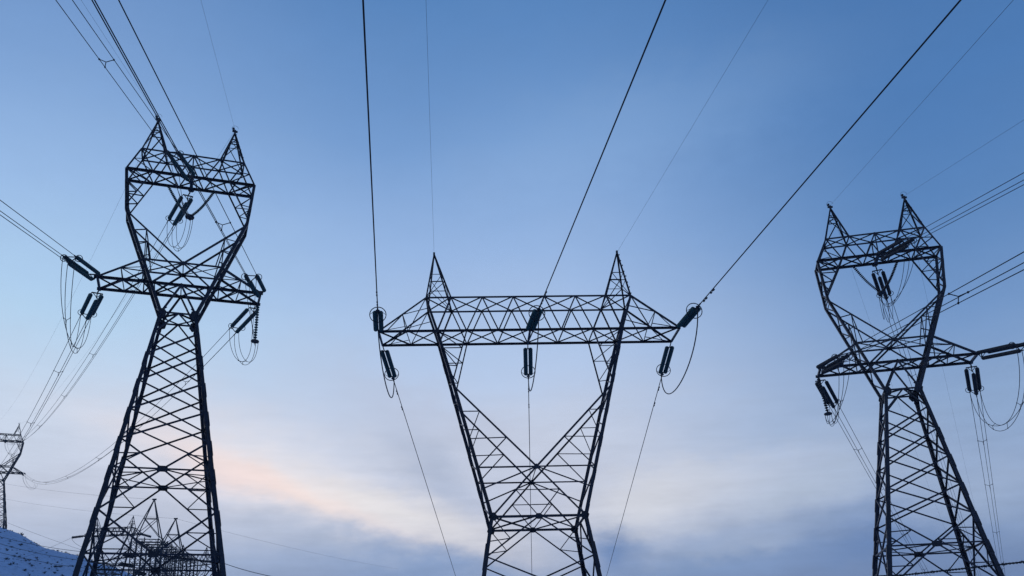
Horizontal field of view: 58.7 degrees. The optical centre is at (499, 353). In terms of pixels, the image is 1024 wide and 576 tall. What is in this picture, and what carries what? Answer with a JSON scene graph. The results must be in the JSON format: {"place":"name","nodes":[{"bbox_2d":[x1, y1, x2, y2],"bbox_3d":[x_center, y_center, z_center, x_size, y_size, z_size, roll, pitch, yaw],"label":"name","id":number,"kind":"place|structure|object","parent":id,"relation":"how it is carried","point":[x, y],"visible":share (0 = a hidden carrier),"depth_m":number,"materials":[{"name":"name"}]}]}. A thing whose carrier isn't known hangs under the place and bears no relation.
{"place":"outdoors","nodes":[
{"label":"outdoors","id":0,"kind":"place"},
{"bbox_2d":[0,527,131,575],"bbox_3d":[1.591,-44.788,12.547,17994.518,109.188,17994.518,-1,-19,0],"label":"ground","id":1,"kind":"structure","parent":0,"point":[18,566],"depth_m":271.83,"materials":[{"name":"blue"}]},
{"bbox_2d":[0,424,23,528],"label":"lattice tower","id":2,"kind":"structure","parent":1,"relation":"on","point":[4,510],"depth_m":355.80,"materials":[{"name":"metal"}]},
{"bbox_2d":[83,516,141,575],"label":"lattice tower","id":3,"kind":"structure","parent":1,"relation":"on","point":[96,537],"depth_m":273.09,"materials":[{"name":"black metal"}]},
{"bbox_2d":[127,499,165,575],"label":"lattice tower","id":4,"kind":"structure","parent":1,"relation":"on","point":[158,535],"depth_m":184.84,"materials":[{"name":"black metal"}]},
{"bbox_2d":[133,571,146,575],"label":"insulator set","id":5,"kind":"object","parent":4,"relation":"attached to","point":[141,573],"visible":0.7,"depth_m":184.08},
{"bbox_2d":[0,552,133,571],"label":"conductor","id":6,"kind":"object","parent":5,"relation":"attached to","point":[57,564],"visible":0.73,"depth_m":193.90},
{"bbox_2d":[206,556,268,575],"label":"conductor","id":7,"kind":"object","parent":4,"relation":"attached to","point":[242,569],"visible":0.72,"depth_m":201.82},
{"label":"insulator set","id":8,"kind":"object","parent":4,"relation":"attached to","visible":0},
{"bbox_2d":[2,537,79,551],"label":"conductor","id":9,"kind":"object","parent":8,"relation":"attached to","point":[39,545],"visible":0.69,"depth_m":195.50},
{"bbox_2d":[134,540,170,575],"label":"gantry frame","id":10,"kind":"object","parent":1,"relation":"on","point":[166,548],"visible":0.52,"depth_m":187.83,"materials":[{"name":"black metal"}]},
{"bbox_2d":[118,562,132,566],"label":"insulator set","id":11,"kind":"object","parent":10,"relation":"attached to","point":[123,564],"visible":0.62,"depth_m":181.71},
{"bbox_2d":[2,544,116,563],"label":"conductor","id":12,"kind":"object","parent":11,"relation":"attached to","point":[59,557],"visible":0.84,"depth_m":191.20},
{"bbox_2d":[139,543,174,575],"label":"gantry frame","id":13,"kind":"object","parent":1,"relation":"on","point":[169,549],"visible":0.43,"depth_m":191.85,"materials":[{"name":"black metal"}]},
{"bbox_2d":[145,546,178,575],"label":"gantry frame","id":14,"kind":"object","parent":1,"relation":"on","point":[153,549],"visible":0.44,"depth_m":195.86,"materials":[{"name":"black metal"}]},
{"bbox_2d":[149,548,182,575],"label":"gantry frame","id":15,"kind":"object","parent":1,"relation":"on","point":[178,561],"visible":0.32,"depth_m":199.85,"materials":[{"name":"black metal"}]},
{"bbox_2d":[72,114,262,575],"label":"lattice tower","id":16,"kind":"structure","parent":1,"relation":"on","point":[217,562],"depth_m":91.83,"materials":[{"name":"metal"}]},
{"bbox_2d":[3,122,156,416],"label":"conductor","id":17,"kind":"object","parent":16,"relation":"attached to","point":[82,276],"visible":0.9,"depth_m":150.56,"materials":[{"name":"metal"}]},
{"bbox_2d":[60,254,100,280],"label":"insulator set","id":18,"kind":"object","parent":16,"relation":"attached to","point":[78,268],"visible":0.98,"depth_m":84.26,"materials":[{"name":"metal"}]},
{"bbox_2d":[0,200,74,261],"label":"conductor bundle","id":19,"kind":"object","parent":18,"relation":"attached to","point":[31,233],"visible":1,"depth_m":72.44,"materials":[{"name":"black metal"}]},
{"bbox_2d":[78,291,103,322],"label":"insulator set","id":20,"kind":"object","parent":16,"relation":"attached to","point":[95,305],"visible":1,"depth_m":95.76,"materials":[{"name":"metal"}]},
{"bbox_2d":[0,317,90,471],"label":"conductor bundle","id":21,"kind":"object","parent":20,"relation":"attached to","point":[49,391],"visible":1,"depth_m":124.62,"materials":[{"name":"metal"}]},
{"bbox_2d":[61,257,90,353],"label":"jumper bundle","id":22,"kind":"object","parent":20,"relation":"hanging from","point":[65,321],"visible":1,"depth_m":83.70,"materials":[{"name":"metal"}]},
{"bbox_2d":[165,190,192,228],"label":"insulator set","id":23,"kind":"object","parent":16,"relation":"attached to","point":[180,216],"visible":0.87,"depth_m":102.48,"materials":[{"name":"ceramic"}]},
{"bbox_2d":[7,223,175,444],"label":"conductor bundle","id":24,"kind":"object","parent":23,"relation":"attached to","point":[102,332],"visible":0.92,"depth_m":143.28,"materials":[{"name":"metal"}]},
{"bbox_2d":[167,218,192,250],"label":"jumper bundle","id":25,"kind":"object","parent":23,"relation":"hanging from","point":[182,236],"visible":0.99,"depth_m":99.23,"materials":[{"name":"metal"}]},
{"bbox_2d":[163,150,194,180],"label":"insulator set","id":26,"kind":"object","parent":16,"relation":"attached to","point":[181,171],"visible":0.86,"depth_m":90.44,"materials":[{"name":"ceramic"}]},
{"bbox_2d":[56,0,176,155],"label":"conductor bundle","id":27,"kind":"object","parent":26,"relation":"attached to","point":[108,71],"visible":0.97,"depth_m":67.47,"materials":[{"name":"metal"}]},
{"bbox_2d":[166,151,192,220],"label":"jumper bundle","id":28,"kind":"object","parent":26,"relation":"hanging from","point":[177,188],"visible":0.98,"depth_m":91.05,"materials":[{"name":"metal"}]},
{"bbox_2d":[167,186,213,219],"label":"string","id":29,"kind":"object","parent":16,"relation":"attached to","point":[181,208],"visible":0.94,"depth_m":97.91,"materials":[{"name":"teal glass"}]},
{"bbox_2d":[228,306,256,335],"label":"insulator set","id":30,"kind":"object","parent":16,"relation":"attached to","point":[239,318],"visible":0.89,"depth_m":100.88,"materials":[{"name":"ceramic"}]},
{"bbox_2d":[24,330,232,483],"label":"conductor bundle","id":31,"kind":"object","parent":30,"relation":"attached to","point":[139,420],"visible":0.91,"depth_m":138.37,"materials":[{"name":"metal"}]},
{"bbox_2d":[241,273,265,297],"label":"insulator set","id":32,"kind":"object","parent":16,"relation":"attached to","point":[262,286],"visible":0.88,"depth_m":88.24,"materials":[{"name":"ceramic"}]},
{"bbox_2d":[91,0,256,280],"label":"conductor bundle","id":33,"kind":"object","parent":32,"relation":"attached to","point":[216,222],"visible":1,"depth_m":47.10,"materials":[{"name":"metal"}]},
{"bbox_2d":[245,276,257,345],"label":"jumper bundle","id":34,"kind":"object","parent":32,"relation":"hanging from","point":[250,309],"visible":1,"depth_m":88.52,"materials":[{"name":"metal"}]},
{"bbox_2d":[252,306,259,343],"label":"post insulator","id":35,"kind":"object","parent":16,"relation":"hanging from","point":[256,324],"visible":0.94,"depth_m":96.52,"materials":[{"name":"glass"}]},
{"bbox_2d":[229,329,257,364],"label":"jumper bundle","id":36,"kind":"object","parent":35,"relation":"hanging from","point":[240,350],"visible":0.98,"depth_m":100.27,"materials":[{"name":"metal"}]},
{"bbox_2d":[155,518,186,575],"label":"gantry frame","id":37,"kind":"object","parent":1,"relation":"on","point":[177,535],"visible":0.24,"depth_m":205.07,"materials":[{"name":"black metal"}]},
{"bbox_2d":[160,553,189,575],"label":"gantry frame","id":38,"kind":"object","parent":1,"relation":"on","point":[186,562],"visible":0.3,"depth_m":207.61,"materials":[{"name":"grey metal"}]},
{"bbox_2d":[163,555,193,575],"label":"gantry frame","id":39,"kind":"object","parent":1,"relation":"on","point":[187,565],"visible":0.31,"depth_m":212.01,"materials":[{"name":"grey metal"}]},
{"bbox_2d":[168,558,196,575],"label":"gantry frame","id":40,"kind":"object","parent":1,"relation":"on","point":[194,562],"visible":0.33,"depth_m":215.78,"materials":[{"name":"grey metal"}]},
{"bbox_2d":[172,559,198,575],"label":"gantry frame","id":41,"kind":"object","parent":1,"relation":"on","point":[196,574],"visible":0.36,"depth_m":219.74,"materials":[{"name":"grey metal"}]},
{"bbox_2d":[173,545,210,575],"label":"lattice tower","id":42,"kind":"structure","parent":1,"relation":"on","point":[207,559],"depth_m":375.09,"materials":[{"name":"black metal"}]},
{"bbox_2d":[379,250,680,575],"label":"lattice tower","id":43,"kind":"structure","parent":1,"relation":"on","point":[617,342],"depth_m":54.67,"materials":[{"name":"metal"}]},
{"bbox_2d":[369,307,385,331],"bbox_3d":[-7.047,-1.903,52.214,0.966,0.969,3.895,2,-19,-10],"label":"insulator set","id":44,"kind":"object","parent":43,"relation":"attached to","point":[380,322],"visible":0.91,"depth_m":51.57,"materials":[{"name":"ceramic"}]},
{"bbox_2d":[362,0,377,307],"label":"conductor","id":45,"kind":"object","parent":44,"relation":"attached to","point":[369,139],"visible":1,"depth_m":33.58,"materials":[{"name":"metal"}]},
{"bbox_2d":[377,312,394,397],"bbox_3d":[-6.932,0.715,55.608,0.062,2.735,10.956,-1,-19,-2],"label":"jumper cable","id":46,"kind":"object","parent":44,"relation":"hanging from","point":[381,360],"visible":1,"depth_m":52.52,"materials":[{"name":"metal"}]},
{"bbox_2d":[381,346,398,381],"bbox_3d":[-7.137,0.835,58.606,0.967,1.111,5.052,-1,-19,0],"label":"insulator set","id":47,"kind":"object","parent":43,"relation":"attached to","point":[393,375],"visible":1,"depth_m":58.72,"materials":[{"name":"ceramic"}]},
{"bbox_2d":[395,385,455,575],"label":"conductor","id":48,"kind":"object","parent":47,"relation":"attached to","point":[421,468],"visible":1,"depth_m":74.70,"materials":[{"name":"metal"}]},
{"bbox_2d":[426,13,433,238],"bbox_3d":[-2.475,-15.871,28.582,0.011,0.479,60.431,0,-19,-3],"label":"conductor","id":49,"kind":"object","parent":43,"relation":"attached to","point":[429,113],"visible":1,"depth_m":42.38,"materials":[{"name":"metal"}]},
{"bbox_2d":[521,345,535,379],"bbox_3d":[1.858,0.688,58.849,0.967,1.111,5.052,-1,-19,0],"label":"insulator set","id":50,"kind":"object","parent":43,"relation":"attached to","point":[527,356],"visible":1,"depth_m":58.72,"materials":[{"name":"ceramic"}]},
{"bbox_2d":[528,387,531,565],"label":"conductor","id":51,"kind":"object","parent":50,"relation":"attached to","point":[529,457],"visible":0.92,"depth_m":73.07,"materials":[{"name":"metal"}]},
{"bbox_2d":[526,305,544,329],"bbox_3d":[1.945,-2.006,52.585,0.966,0.969,3.895,2,-19,-10],"label":"insulator set","id":52,"kind":"object","parent":43,"relation":"attached to","point":[531,320],"visible":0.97,"depth_m":52.07,"materials":[{"name":"ceramic"}]},
{"bbox_2d":[528,310,538,390],"bbox_3d":[2.057,0.405,55.978,0.062,2.347,10.820,-1,-19,-2],"label":"jumper cable","id":53,"kind":"object","parent":52,"relation":"hanging from","point":[536,355],"visible":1,"depth_m":53.15,"materials":[{"name":"metal"}]},
{"bbox_2d":[540,0,665,305],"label":"conductor","id":54,"kind":"object","parent":52,"relation":"attached to","point":[607,140],"visible":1,"depth_m":34.09,"materials":[{"name":"metal"}]},
{"bbox_2d":[656,342,673,377],"bbox_3d":[10.850,0.585,59.220,0.967,1.111,5.052,-1,-19,0],"label":"insulator set","id":55,"kind":"object","parent":43,"relation":"attached to","point":[664,360],"visible":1,"depth_m":59.28,"materials":[{"name":"ceramic"}]},
{"bbox_2d":[607,379,660,572],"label":"conductor","id":56,"kind":"object","parent":55,"relation":"hanging from","point":[637,464],"visible":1,"depth_m":75.10,"materials":[{"name":"metal"}]},
{"bbox_2d":[677,303,701,327],"bbox_3d":[10.941,-2.153,52.828,0.966,0.969,3.895,2,-19,-10],"label":"insulator set","id":57,"kind":"object","parent":43,"relation":"attached to","point":[687,318],"visible":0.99,"depth_m":52.55,"materials":[{"name":"ceramic"}]},
{"bbox_2d":[661,308,697,393],"bbox_3d":[11.056,0.488,56.214,0.062,2.784,10.956,-1,-19,-2],"label":"jumper cable","id":58,"kind":"object","parent":57,"relation":"hanging from","point":[689,360],"visible":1,"depth_m":53.38,"materials":[{"name":"metal"}]},
{"bbox_2d":[700,0,960,303],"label":"conductor","id":59,"kind":"object","parent":57,"relation":"attached to","point":[886,86],"visible":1,"depth_m":34.54,"materials":[{"name":"metal"}]},
{"bbox_2d":[617,2,766,251],"bbox_3d":[11.261,-15.852,28.540,0.011,1.209,61.533,1,-19,-7],"label":"conductor","id":60,"kind":"object","parent":43,"relation":"attached to","point":[696,119],"visible":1,"depth_m":42.16,"materials":[{"name":"metal"}]},
{"bbox_2d":[814,192,1004,575],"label":"lattice tower","id":61,"kind":"structure","parent":1,"relation":"on","point":[917,391],"depth_m":97.02,"materials":[{"name":"metal"}]},
{"bbox_2d":[817,378,831,415],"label":"post insulator","id":62,"kind":"object","parent":61,"relation":"hanging from","point":[828,413],"visible":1,"depth_m":100.03,"materials":[{"name":"ceramic"}]},
{"bbox_2d":[815,379,840,409],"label":"insulator set","id":63,"kind":"object","parent":61,"relation":"attached to","point":[828,399],"visible":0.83,"depth_m":104.96,"materials":[{"name":"ceramic"}]},
{"bbox_2d":[825,405,838,425],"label":"jumper bundle","id":64,"kind":"object","parent":63,"relation":"hanging from","point":[835,417],"visible":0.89,"depth_m":106.45,"materials":[{"name":"metal"}]},
{"bbox_2d":[829,406,927,574],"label":"conductor bundle","id":65,"kind":"object","parent":63,"relation":"attached to","point":[873,478],"visible":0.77,"depth_m":129.78,"materials":[{"name":"metal"}]},
{"bbox_2d":[816,353,852,373],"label":"insulator set","id":66,"kind":"object","parent":61,"relation":"attached to","point":[834,364],"visible":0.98,"depth_m":90.36,"materials":[{"name":"ceramic"}]},
{"bbox_2d":[825,356,849,424],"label":"jumper bundle","id":67,"kind":"object","parent":66,"relation":"hanging from","point":[838,394],"visible":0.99,"depth_m":89.47,"materials":[{"name":"metal"}]},
{"bbox_2d":[838,251,1023,361],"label":"conductor bundle","id":68,"kind":"object","parent":66,"relation":"attached to","point":[958,302],"visible":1,"depth_m":54.06,"materials":[{"name":"metal"}]},
{"bbox_2d":[853,262,897,294],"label":"string","id":69,"kind":"object","parent":61,"relation":"attached to","point":[882,292],"visible":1,"depth_m":102.42,"materials":[{"name":"metal"}]},
{"bbox_2d":[871,265,893,301],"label":"insulator set","id":70,"kind":"object","parent":61,"relation":"attached to","point":[880,280],"visible":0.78,"depth_m":106.22,"materials":[{"name":"metal"}]},
{"bbox_2d":[878,295,892,321],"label":"jumper bundle","id":71,"kind":"object","parent":70,"relation":"hanging from","point":[888,310],"visible":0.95,"depth_m":103.32,"materials":[{"name":"metal"}]},
{"bbox_2d":[883,298,980,574],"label":"conductor bundle","id":72,"kind":"object","parent":70,"relation":"attached to","point":[930,419],"visible":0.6,"depth_m":150.45,"materials":[{"name":"metal"}]},
{"bbox_2d":[876,237,916,260],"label":"insulator set","id":73,"kind":"object","parent":61,"relation":"attached to","point":[896,250],"visible":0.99,"depth_m":94.01,"materials":[{"name":"metal"}]},
{"bbox_2d":[878,239,914,306],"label":"jumper bundle","id":74,"kind":"object","parent":73,"relation":"hanging from","point":[901,280],"visible":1,"depth_m":92.80,"materials":[{"name":"metal"}]},
{"bbox_2d":[905,172,1023,244],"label":"conductor bundle","id":75,"kind":"object","parent":73,"relation":"attached to","point":[970,208],"visible":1,"depth_m":74.12,"materials":[{"name":"metal"}]},
{"bbox_2d":[842,242,961,567],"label":"conductor","id":76,"kind":"object","parent":61,"relation":"attached to","point":[897,400],"visible":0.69,"depth_m":153.32,"materials":[{"name":"metal"}]},
{"bbox_2d":[834,3,1010,200],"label":"conductor","id":77,"kind":"object","parent":61,"relation":"attached to","point":[935,87],"visible":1,"depth_m":45.16,"materials":[{"name":"metal"}]},
{"bbox_2d":[910,225,990,572],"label":"conductor","id":78,"kind":"object","parent":61,"relation":"attached to","point":[947,388],"visible":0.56,"depth_m":147.09,"materials":[{"name":"metal"}]},
{"bbox_2d":[964,364,983,396],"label":"insulator set","id":79,"kind":"object","parent":61,"relation":"attached to","point":[976,381],"visible":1,"depth_m":101.51,"materials":[{"name":"metal"}]},
{"bbox_2d":[970,394,1004,570],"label":"conductor bundle","id":80,"kind":"object","parent":79,"relation":"attached to","point":[988,475],"visible":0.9,"depth_m":132.76,"materials":[{"name":"metal"}]},
{"bbox_2d":[970,345,1023,430],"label":"jumper bundle","id":81,"kind":"object","parent":79,"relation":"hanging from","point":[1015,406],"visible":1,"depth_m":90.09,"materials":[{"name":"metal"}]},
{"bbox_2d":[976,342,1023,359],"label":"insulator set","id":82,"kind":"object","parent":61,"relation":"attached to","point":[1011,345],"visible":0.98,"depth_m":88.10,"materials":[{"name":"ceramic"}]},
{"bbox_2d":[0,0,1023,575],"label":"sky","id":83,"kind":"structure","parent":0,"point":[741,470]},
{"bbox_2d":[884,560,1023,575],"bbox_3d":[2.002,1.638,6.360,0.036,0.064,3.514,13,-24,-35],"label":"power line","id":84,"kind":"object","parent":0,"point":[968,568],"visible":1,"depth_m":5.43,"materials":[{"name":"metal"}]}
]}

